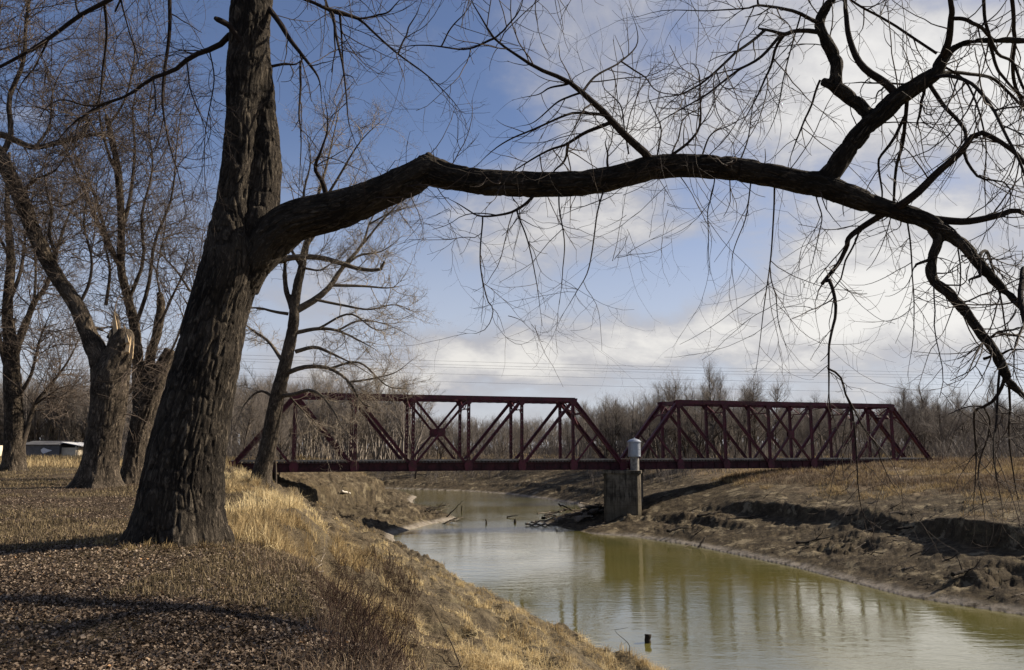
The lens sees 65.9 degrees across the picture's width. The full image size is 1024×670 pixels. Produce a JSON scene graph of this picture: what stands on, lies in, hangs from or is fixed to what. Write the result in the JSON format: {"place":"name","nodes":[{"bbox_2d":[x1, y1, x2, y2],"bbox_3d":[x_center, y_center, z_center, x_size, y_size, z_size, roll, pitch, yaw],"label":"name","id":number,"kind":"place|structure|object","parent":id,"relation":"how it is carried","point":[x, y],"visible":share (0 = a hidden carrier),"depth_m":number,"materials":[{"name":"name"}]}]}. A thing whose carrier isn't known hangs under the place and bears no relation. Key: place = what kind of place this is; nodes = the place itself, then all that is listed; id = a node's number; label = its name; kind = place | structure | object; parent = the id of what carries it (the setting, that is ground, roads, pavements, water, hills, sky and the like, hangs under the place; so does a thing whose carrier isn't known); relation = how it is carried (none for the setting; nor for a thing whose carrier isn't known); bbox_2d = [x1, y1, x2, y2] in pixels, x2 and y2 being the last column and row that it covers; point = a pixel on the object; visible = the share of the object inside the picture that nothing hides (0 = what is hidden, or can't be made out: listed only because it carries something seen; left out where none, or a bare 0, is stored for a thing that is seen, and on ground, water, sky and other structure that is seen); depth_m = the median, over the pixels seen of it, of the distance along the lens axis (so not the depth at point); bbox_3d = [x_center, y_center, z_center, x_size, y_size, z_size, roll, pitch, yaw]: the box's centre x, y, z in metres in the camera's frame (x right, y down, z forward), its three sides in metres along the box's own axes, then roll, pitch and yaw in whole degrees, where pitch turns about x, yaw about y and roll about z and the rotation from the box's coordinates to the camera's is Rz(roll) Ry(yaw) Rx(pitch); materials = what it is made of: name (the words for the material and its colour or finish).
{"place":"outdoors","nodes":[
{"label":"outdoors","id":0,"kind":"place"},
{"bbox_2d":[23,354,976,378],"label":"overhead wire","id":1,"kind":"object","parent":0,"point":[579,370],"visible":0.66,"depth_m":210.47,"materials":[{"name":"grey metal"}]},
{"bbox_2d":[0,449,1023,669],"bbox_3d":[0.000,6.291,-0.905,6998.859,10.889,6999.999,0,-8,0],"label":"ground","id":2,"kind":"structure","parent":0,"point":[786,523],"depth_m":67.55,"materials":[{"name":"brown soil"}]},
{"bbox_2d":[0,377,52,442],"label":"bare tree","id":3,"kind":"object","parent":2,"relation":"on","point":[32,431],"visible":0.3,"depth_m":177.95,"materials":[{"name":"brown wood"}]},
{"bbox_2d":[23,369,75,440],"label":"bare tree","id":4,"kind":"object","parent":2,"relation":"on","point":[35,419],"visible":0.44,"depth_m":173.00,"materials":[{"name":"brown wood"}]},
{"bbox_2d":[26,441,83,456],"bbox_3d":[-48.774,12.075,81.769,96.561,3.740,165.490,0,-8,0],"label":"shed","id":5,"kind":"structure","parent":2,"relation":"on","point":[49,448],"depth_m":156.56,"materials":[{"name":"grey metal"}]},
{"bbox_2d":[26,357,85,447],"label":"bare tree","id":6,"kind":"object","parent":2,"relation":"on","point":[59,421],"visible":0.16,"depth_m":173.98,"materials":[{"name":"brown wood"}]},
{"bbox_2d":[40,372,78,440],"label":"bare tree","id":7,"kind":"object","parent":2,"relation":"on","point":[55,420],"visible":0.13,"depth_m":180.59,"materials":[{"name":"brown wood"}]},
{"bbox_2d":[0,124,128,470],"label":"leafless tree","id":8,"kind":"object","parent":2,"relation":"on","point":[16,428],"visible":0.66,"depth_m":56.92,"materials":[{"name":"grey plant"}]},
{"bbox_2d":[44,358,88,440],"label":"bare tree","id":9,"kind":"object","parent":2,"relation":"on","point":[62,421],"visible":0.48,"depth_m":175.14,"materials":[{"name":"brown wood"}]},
{"bbox_2d":[43,383,89,441],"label":"bare tree","id":10,"kind":"object","parent":2,"relation":"on","point":[68,433],"visible":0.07,"depth_m":186.84,"materials":[{"name":"brown wood"}]},
{"bbox_2d":[53,377,89,441],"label":"bare tree","id":11,"kind":"object","parent":2,"relation":"on","point":[81,432],"visible":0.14,"depth_m":179.41,"materials":[{"name":"brown wood"}]},
{"bbox_2d":[0,0,188,488],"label":"leafless tree","id":12,"kind":"object","parent":2,"relation":"on","point":[111,364],"visible":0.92,"depth_m":35.09,"materials":[{"name":"grey plant"}]},
{"bbox_2d":[0,0,226,483],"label":"leafless tree","id":13,"kind":"object","parent":2,"relation":"on","point":[131,469],"visible":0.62,"depth_m":38.61,"materials":[{"name":"grey plant"}]},
{"bbox_2d":[0,465,327,620],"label":"meadow grass","id":14,"kind":"structure","parent":2,"relation":"on","point":[120,531],"depth_m":12.55,"materials":[{"name":"brown plant"}]},
{"bbox_2d":[230,375,265,459],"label":"bare tree","id":15,"kind":"object","parent":2,"relation":"on","point":[249,423],"visible":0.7,"depth_m":103.93,"materials":[{"name":"brown plant"}]},
{"bbox_2d":[231,396,266,459],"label":"bare tree","id":16,"kind":"object","parent":2,"relation":"on","point":[255,426],"visible":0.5,"depth_m":109.07,"materials":[{"name":"brown wood"}]},
{"bbox_2d":[244,403,267,449],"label":"bare tree","id":17,"kind":"object","parent":2,"relation":"on","point":[257,428],"visible":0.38,"depth_m":106.43,"materials":[{"name":"brown wood"}]},
{"bbox_2d":[232,375,289,457],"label":"bare tree","id":18,"kind":"object","parent":2,"relation":"on","point":[247,415],"visible":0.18,"depth_m":113.73,"materials":[{"name":"brown wood"}]},
{"bbox_2d":[248,393,288,482],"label":"bare tree","id":19,"kind":"object","parent":2,"relation":"on","point":[275,462],"visible":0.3,"depth_m":89.72,"materials":[{"name":"plant"}]},
{"bbox_2d":[0,477,546,669],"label":"fallen leaves","id":20,"kind":"object","parent":2,"relation":"on","point":[245,642],"visible":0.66,"depth_m":8.10,"materials":[{"name":"brown plant"}]},
{"bbox_2d":[276,399,307,475],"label":"bare tree","id":21,"kind":"object","parent":2,"relation":"on","point":[280,443],"visible":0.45,"depth_m":96.26,"materials":[{"name":"plant"}]},
{"bbox_2d":[278,377,306,458],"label":"bare tree","id":22,"kind":"object","parent":2,"relation":"on","point":[288,420],"visible":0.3,"depth_m":101.75,"materials":[{"name":"brown plant"}]},
{"bbox_2d":[228,64,449,489],"bbox_3d":[-11.500,-4.431,46.680,16.286,26.938,9.909,0,-8,0],"label":"leafless tree","id":23,"kind":"object","parent":2,"relation":"on","point":[265,456],"visible":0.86,"depth_m":46.31,"materials":[{"name":"brown plant"}]},
{"bbox_2d":[295,539,429,669],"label":"bramble patch","id":24,"kind":"object","parent":2,"relation":"on","point":[378,628],"visible":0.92,"depth_m":10.90,"materials":[{"name":"brown plant"}]},
{"bbox_2d":[83,521,667,669],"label":"straw clumps","id":25,"kind":"object","parent":2,"relation":"on","point":[476,664],"visible":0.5,"depth_m":20.86,"materials":[{"name":"beige plant"}]},
{"bbox_2d":[224,465,556,669],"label":"bank grass","id":26,"kind":"structure","parent":2,"relation":"on","point":[262,531],"depth_m":20.96,"materials":[{"name":"plant"}]},
{"bbox_2d":[223,512,645,669],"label":"bank weeds","id":27,"kind":"object","parent":2,"relation":"on","point":[318,663],"visible":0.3,"depth_m":8.87,"materials":[{"name":"beige plant"}]},
{"bbox_2d":[420,417,454,458],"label":"bare tree","id":28,"kind":"object","parent":2,"relation":"on","point":[444,443],"visible":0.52,"depth_m":233.09,"materials":[{"name":"brown wood"}]},
{"bbox_2d":[294,486,610,669],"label":"slope grass","id":29,"kind":"structure","parent":2,"relation":"on","point":[483,607],"depth_m":28.67,"materials":[{"name":"plant"}]},
{"bbox_2d":[441,415,480,458],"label":"bare tree","id":30,"kind":"object","parent":2,"relation":"on","point":[450,433],"visible":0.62,"depth_m":230.64,"materials":[{"name":"plant"}]},
{"bbox_2d":[450,418,471,456],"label":"bare tree","id":31,"kind":"object","parent":2,"relation":"on","point":[464,433],"visible":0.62,"depth_m":224.55,"materials":[{"name":"plant"}]},
{"bbox_2d":[451,414,471,458],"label":"bare tree","id":32,"kind":"object","parent":2,"relation":"on","point":[456,435],"visible":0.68,"depth_m":221.73,"materials":[{"name":"plant"}]},
{"bbox_2d":[489,434,507,458],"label":"bare tree","id":33,"kind":"object","parent":2,"relation":"on","point":[499,449],"visible":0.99,"depth_m":224.41,"materials":[{"name":"brown wood"}]},
{"bbox_2d":[0,452,1021,477],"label":"field grass","id":34,"kind":"structure","parent":2,"relation":"on","point":[46,461],"depth_m":105.59,"materials":[{"name":"plant"}]},
{"bbox_2d":[0,0,1023,600],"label":"leafless tree","id":35,"kind":"object","parent":2,"relation":"on","point":[258,232],"visible":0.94,"depth_m":12.87,"materials":[{"name":"brown plant"}]},
{"bbox_2d":[0,359,1023,459],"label":"woods","id":36,"kind":"object","parent":2,"relation":"on","point":[395,429],"visible":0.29,"depth_m":175.27,"materials":[{"name":"brown plant"}]},
{"bbox_2d":[0,420,1023,493],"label":"undergrowth","id":37,"kind":"object","parent":2,"relation":"on","point":[960,448],"visible":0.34,"depth_m":153.50,"materials":[{"name":"brown plant"}]},
{"bbox_2d":[574,506,599,521],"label":"driftwood log","id":38,"kind":"object","parent":2,"relation":"on","point":[579,518],"visible":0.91,"depth_m":102.52,"materials":[{"name":"brown wood"}]},
{"bbox_2d":[589,408,613,457],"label":"bare tree","id":39,"kind":"object","parent":2,"relation":"on","point":[603,428],"visible":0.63,"depth_m":177.22,"materials":[{"name":"plant"}]},
{"bbox_2d":[587,395,625,452],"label":"bare tree","id":40,"kind":"object","parent":2,"relation":"on","point":[612,417],"visible":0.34,"depth_m":186.05,"materials":[{"name":"brown wood"}]},
{"bbox_2d":[589,421,626,458],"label":"bare tree","id":41,"kind":"object","parent":2,"relation":"on","point":[618,439],"visible":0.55,"depth_m":177.97,"materials":[{"name":"brown wood"}]},
{"bbox_2d":[596,392,633,452],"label":"bare tree","id":42,"kind":"object","parent":2,"relation":"on","point":[614,416],"visible":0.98,"depth_m":176.28,"materials":[{"name":"brown plant"}]},
{"bbox_2d":[602,469,643,521],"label":"bridge pier","id":43,"kind":"structure","parent":2,"relation":"on","point":[623,492],"depth_m":100.96,"materials":[{"name":"concrete"}]},
{"bbox_2d":[227,392,626,471],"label":"truss span","id":44,"kind":"object","parent":43,"relation":"on","point":[474,463],"visible":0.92,"depth_m":98.28,"materials":[{"name":"metal"}]},
{"bbox_2d":[627,437,640,469],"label":"gauge house","id":45,"kind":"structure","parent":43,"relation":"on","point":[634,449],"depth_m":101.72,"materials":[{"name":"metal"}]},
{"bbox_2d":[620,400,933,468],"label":"truss span","id":46,"kind":"object","parent":43,"relation":"on","point":[707,462],"visible":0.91,"depth_m":111.30,"materials":[{"name":"metal"}]},
{"bbox_2d":[601,390,650,449],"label":"bare tree","id":47,"kind":"object","parent":2,"relation":"on","point":[632,427],"visible":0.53,"depth_m":179.32,"materials":[{"name":"brown plant"}]},
{"bbox_2d":[615,399,666,468],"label":"bare tree","id":48,"kind":"object","parent":2,"relation":"on","point":[639,424],"visible":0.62,"depth_m":150.52,"materials":[{"name":"plant"}]},
{"bbox_2d":[624,395,672,457],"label":"bare tree","id":49,"kind":"object","parent":2,"relation":"on","point":[640,407],"visible":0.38,"depth_m":177.06,"materials":[{"name":"brown wood"}]},
{"bbox_2d":[639,393,670,457],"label":"bare tree","id":50,"kind":"object","parent":2,"relation":"on","point":[655,425],"visible":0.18,"depth_m":178.65,"materials":[{"name":"brown wood"}]},
{"bbox_2d":[636,385,686,475],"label":"bare tree","id":51,"kind":"object","parent":2,"relation":"on","point":[672,424],"visible":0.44,"depth_m":154.28,"materials":[{"name":"brown plant"}]},
{"bbox_2d":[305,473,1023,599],"bbox_3d":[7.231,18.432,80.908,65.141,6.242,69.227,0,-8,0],"label":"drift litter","id":52,"kind":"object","parent":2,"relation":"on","point":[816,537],"visible":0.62,"depth_m":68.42,"materials":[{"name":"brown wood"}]},
{"bbox_2d":[652,388,677,457],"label":"bare tree","id":53,"kind":"object","parent":2,"relation":"on","point":[669,426],"visible":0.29,"depth_m":182.29,"materials":[{"name":"brown plant"}]},
{"bbox_2d":[651,367,688,454],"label":"bare tree","id":54,"kind":"object","parent":2,"relation":"on","point":[676,388],"visible":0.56,"depth_m":181.98,"materials":[{"name":"brown wood"}]},
{"bbox_2d":[654,377,702,456],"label":"bare tree","id":55,"kind":"object","parent":2,"relation":"on","point":[687,420],"visible":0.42,"depth_m":178.31,"materials":[{"name":"brown plant"}]},
{"bbox_2d":[666,375,704,452],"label":"bare tree","id":56,"kind":"object","parent":2,"relation":"on","point":[684,417],"visible":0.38,"depth_m":191.24,"materials":[{"name":"brown wood"}]},
{"bbox_2d":[674,407,704,457],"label":"bare tree","id":57,"kind":"object","parent":2,"relation":"on","point":[684,425],"visible":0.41,"depth_m":174.77,"materials":[{"name":"plant"}]},
{"bbox_2d":[670,386,736,457],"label":"bare tree","id":58,"kind":"object","parent":2,"relation":"on","point":[696,433],"visible":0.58,"depth_m":160.87,"materials":[{"name":"brown plant"}]},
{"bbox_2d":[693,369,723,452],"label":"bare tree","id":59,"kind":"object","parent":2,"relation":"on","point":[705,398],"visible":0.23,"depth_m":173.68,"materials":[{"name":"brown wood"}]},
{"bbox_2d":[686,354,746,457],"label":"bare tree","id":60,"kind":"object","parent":2,"relation":"on","point":[707,396],"visible":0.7,"depth_m":163.94,"materials":[{"name":"brown wood"}]},
{"bbox_2d":[696,369,736,449],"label":"bare tree","id":61,"kind":"object","parent":2,"relation":"on","point":[720,384],"visible":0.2,"depth_m":213.55,"materials":[{"name":"brown wood"}]},
{"bbox_2d":[698,387,754,456],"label":"bare tree","id":62,"kind":"object","parent":2,"relation":"on","point":[728,439],"visible":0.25,"depth_m":181.88,"materials":[{"name":"brown plant"}]},
{"bbox_2d":[682,365,772,457],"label":"bare tree","id":63,"kind":"object","parent":2,"relation":"on","point":[709,423],"visible":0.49,"depth_m":164.34,"materials":[{"name":"brown wood"}]},
{"bbox_2d":[727,400,753,456],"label":"bare tree","id":64,"kind":"object","parent":2,"relation":"on","point":[736,433],"visible":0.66,"depth_m":154.30,"materials":[{"name":"brown plant"}]},
{"bbox_2d":[728,373,772,455],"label":"bare tree","id":65,"kind":"object","parent":2,"relation":"on","point":[754,383],"visible":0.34,"depth_m":167.42,"materials":[{"name":"brown wood"}]},
{"bbox_2d":[737,408,765,452],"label":"bare tree","id":66,"kind":"object","parent":2,"relation":"on","point":[757,433],"visible":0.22,"depth_m":172.34,"materials":[{"name":"plant"}]},
{"bbox_2d":[731,378,774,457],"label":"bare tree","id":67,"kind":"object","parent":2,"relation":"on","point":[754,418],"visible":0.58,"depth_m":162.59,"materials":[{"name":"brown plant"}]},
{"bbox_2d":[763,374,795,455],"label":"bare tree","id":68,"kind":"object","parent":2,"relation":"on","point":[776,393],"visible":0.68,"depth_m":166.85,"materials":[{"name":"brown wood"}]},
{"bbox_2d":[775,411,807,457],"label":"bare tree","id":69,"kind":"object","parent":2,"relation":"on","point":[798,438],"visible":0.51,"depth_m":150.89,"materials":[{"name":"plant"}]},
{"bbox_2d":[795,528,833,543],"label":"stranded branch","id":70,"kind":"object","parent":2,"relation":"on","point":[804,542],"visible":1,"depth_m":73.22,"materials":[{"name":"brown wood"}]},
{"bbox_2d":[804,399,827,457],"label":"bare tree","id":71,"kind":"object","parent":2,"relation":"on","point":[817,411],"visible":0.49,"depth_m":155.45,"materials":[{"name":"brown plant"}]},
{"bbox_2d":[822,412,841,450],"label":"bare tree","id":72,"kind":"object","parent":2,"relation":"on","point":[832,422],"visible":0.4,"depth_m":168.85,"materials":[{"name":"brown plant"}]},
{"bbox_2d":[855,414,874,452],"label":"bare tree","id":73,"kind":"object","parent":2,"relation":"on","point":[871,428],"visible":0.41,"depth_m":172.19,"materials":[{"name":"plant"}]},
{"bbox_2d":[720,456,1023,499],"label":"red weeds","id":74,"kind":"object","parent":2,"relation":"on","point":[887,482],"visible":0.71,"depth_m":99.24,"materials":[{"name":"brown plant"}]},
{"bbox_2d":[873,409,906,450],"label":"bare tree","id":75,"kind":"object","parent":2,"relation":"on","point":[888,430],"visible":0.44,"depth_m":129.38,"materials":[{"name":"brown plant"}]},
{"bbox_2d":[874,393,918,456],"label":"bare tree","id":76,"kind":"object","parent":2,"relation":"on","point":[902,432],"visible":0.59,"depth_m":142.11,"materials":[{"name":"brown wood"}]},
{"bbox_2d":[883,376,917,451],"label":"bare tree","id":77,"kind":"object","parent":2,"relation":"on","point":[900,393],"visible":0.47,"depth_m":171.63,"materials":[{"name":"brown wood"}]},
{"bbox_2d":[876,399,926,453],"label":"bare tree","id":78,"kind":"object","parent":2,"relation":"on","point":[913,416],"visible":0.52,"depth_m":142.55,"materials":[{"name":"brown wood"}]},
{"bbox_2d":[899,399,920,454],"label":"bare tree","id":79,"kind":"object","parent":2,"relation":"on","point":[907,417],"visible":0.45,"depth_m":151.91,"materials":[{"name":"brown wood"}]},
{"bbox_2d":[893,401,926,457],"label":"bare tree","id":80,"kind":"object","parent":2,"relation":"on","point":[909,425],"visible":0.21,"depth_m":159.18,"materials":[{"name":"brown plant"}]},
{"bbox_2d":[888,384,934,456],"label":"bare tree","id":81,"kind":"object","parent":2,"relation":"on","point":[923,403],"visible":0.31,"depth_m":165.65,"materials":[{"name":"brown plant"}]},
{"bbox_2d":[916,406,937,456],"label":"bare tree","id":82,"kind":"object","parent":2,"relation":"on","point":[924,420],"visible":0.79,"depth_m":149.99,"materials":[{"name":"brown plant"}]},
{"bbox_2d":[908,378,947,452],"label":"bare tree","id":83,"kind":"object","parent":2,"relation":"on","point":[926,398],"visible":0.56,"depth_m":173.25,"materials":[{"name":"brown wood"}]},
{"bbox_2d":[915,398,948,455],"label":"bare tree","id":84,"kind":"object","parent":2,"relation":"on","point":[929,423],"visible":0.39,"depth_m":158.84,"materials":[{"name":"brown wood"}]},
{"bbox_2d":[919,402,949,454],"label":"bare tree","id":85,"kind":"object","parent":2,"relation":"on","point":[936,420],"visible":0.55,"depth_m":154.72,"materials":[{"name":"brown plant"}]},
{"bbox_2d":[934,393,954,439],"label":"bare tree","id":86,"kind":"object","parent":2,"relation":"on","point":[946,407],"visible":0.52,"depth_m":162.95,"materials":[{"name":"brown plant"}]},
{"bbox_2d":[918,390,975,456],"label":"bare tree","id":87,"kind":"object","parent":2,"relation":"on","point":[940,428],"visible":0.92,"depth_m":135.33,"materials":[{"name":"brown wood"}]},
{"bbox_2d":[946,384,979,455],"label":"bare tree","id":88,"kind":"object","parent":2,"relation":"on","point":[959,414],"visible":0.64,"depth_m":164.41,"materials":[{"name":"brown plant"}]},
{"bbox_2d":[950,556,980,576],"bbox_3d":[31.359,15.999,54.755,2.454,1.313,0.773,1,-8,-10],"label":"stranded branch","id":89,"kind":"object","parent":2,"relation":"on","point":[953,574],"visible":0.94,"depth_m":54.63,"materials":[{"name":"brown wood"}]},
{"bbox_2d":[959,411,992,447],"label":"bare tree","id":90,"kind":"object","parent":2,"relation":"on","point":[975,430],"visible":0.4,"depth_m":140.47,"materials":[{"name":"brown plant"}]},
{"bbox_2d":[967,411,993,449],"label":"bare tree","id":91,"kind":"object","parent":2,"relation":"on","point":[982,427],"visible":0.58,"depth_m":133.65,"materials":[{"name":"brown plant"}]},
{"bbox_2d":[972,372,1013,436],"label":"bare tree","id":92,"kind":"object","parent":2,"relation":"on","point":[993,392],"visible":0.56,"depth_m":170.69,"materials":[{"name":"brown wood"}]},
{"bbox_2d":[977,400,1014,455],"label":"bare tree","id":93,"kind":"object","parent":2,"relation":"on","point":[994,423],"visible":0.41,"depth_m":145.88,"materials":[{"name":"brown wood"}]},
{"bbox_2d":[983,408,1012,440],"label":"bare tree","id":94,"kind":"object","parent":2,"relation":"on","point":[999,424],"visible":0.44,"depth_m":154.82,"materials":[{"name":"brown wood"}]},
{"bbox_2d":[1003,408,1023,456],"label":"bare tree","id":95,"kind":"object","parent":2,"relation":"on","point":[1016,430],"visible":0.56,"depth_m":135.95,"materials":[{"name":"plant"}]},
{"bbox_2d":[0,0,1023,448],"label":"sky","id":96,"kind":"structure","parent":0,"point":[674,305],"materials":[{"name":"blue"}]},
{"bbox_2d":[23,361,1004,385],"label":"overhead wire","id":97,"kind":"object","parent":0,"point":[588,377],"visible":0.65,"depth_m":213.13,"materials":[{"name":"grey metal"}]},
{"bbox_2d":[22,368,1012,394],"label":"overhead wire","id":98,"kind":"object","parent":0,"point":[588,385],"visible":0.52,"depth_m":215.64,"materials":[{"name":"grey metal"}]},
{"bbox_2d":[42,348,1014,373],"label":"overhead wire","id":99,"kind":"object","parent":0,"point":[620,365],"visible":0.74,"depth_m":205.33,"materials":[{"name":"grey metal"}]},
{"bbox_2d":[44,352,1015,376],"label":"overhead wire","id":100,"kind":"object","parent":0,"point":[597,368],"visible":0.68,"depth_m":207.51,"materials":[{"name":"grey metal"}]},
{"bbox_2d":[392,489,1023,669],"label":"river water","id":101,"kind":"structure","parent":0,"point":[690,607],"depth_m":52.16,"materials":[{"name":"green liquid"}]},
{"bbox_2d":[702,456,1023,519],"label":"ledge grass","id":102,"kind":"structure","parent":0,"point":[998,469],"depth_m":92.78,"materials":[{"name":"plant"}]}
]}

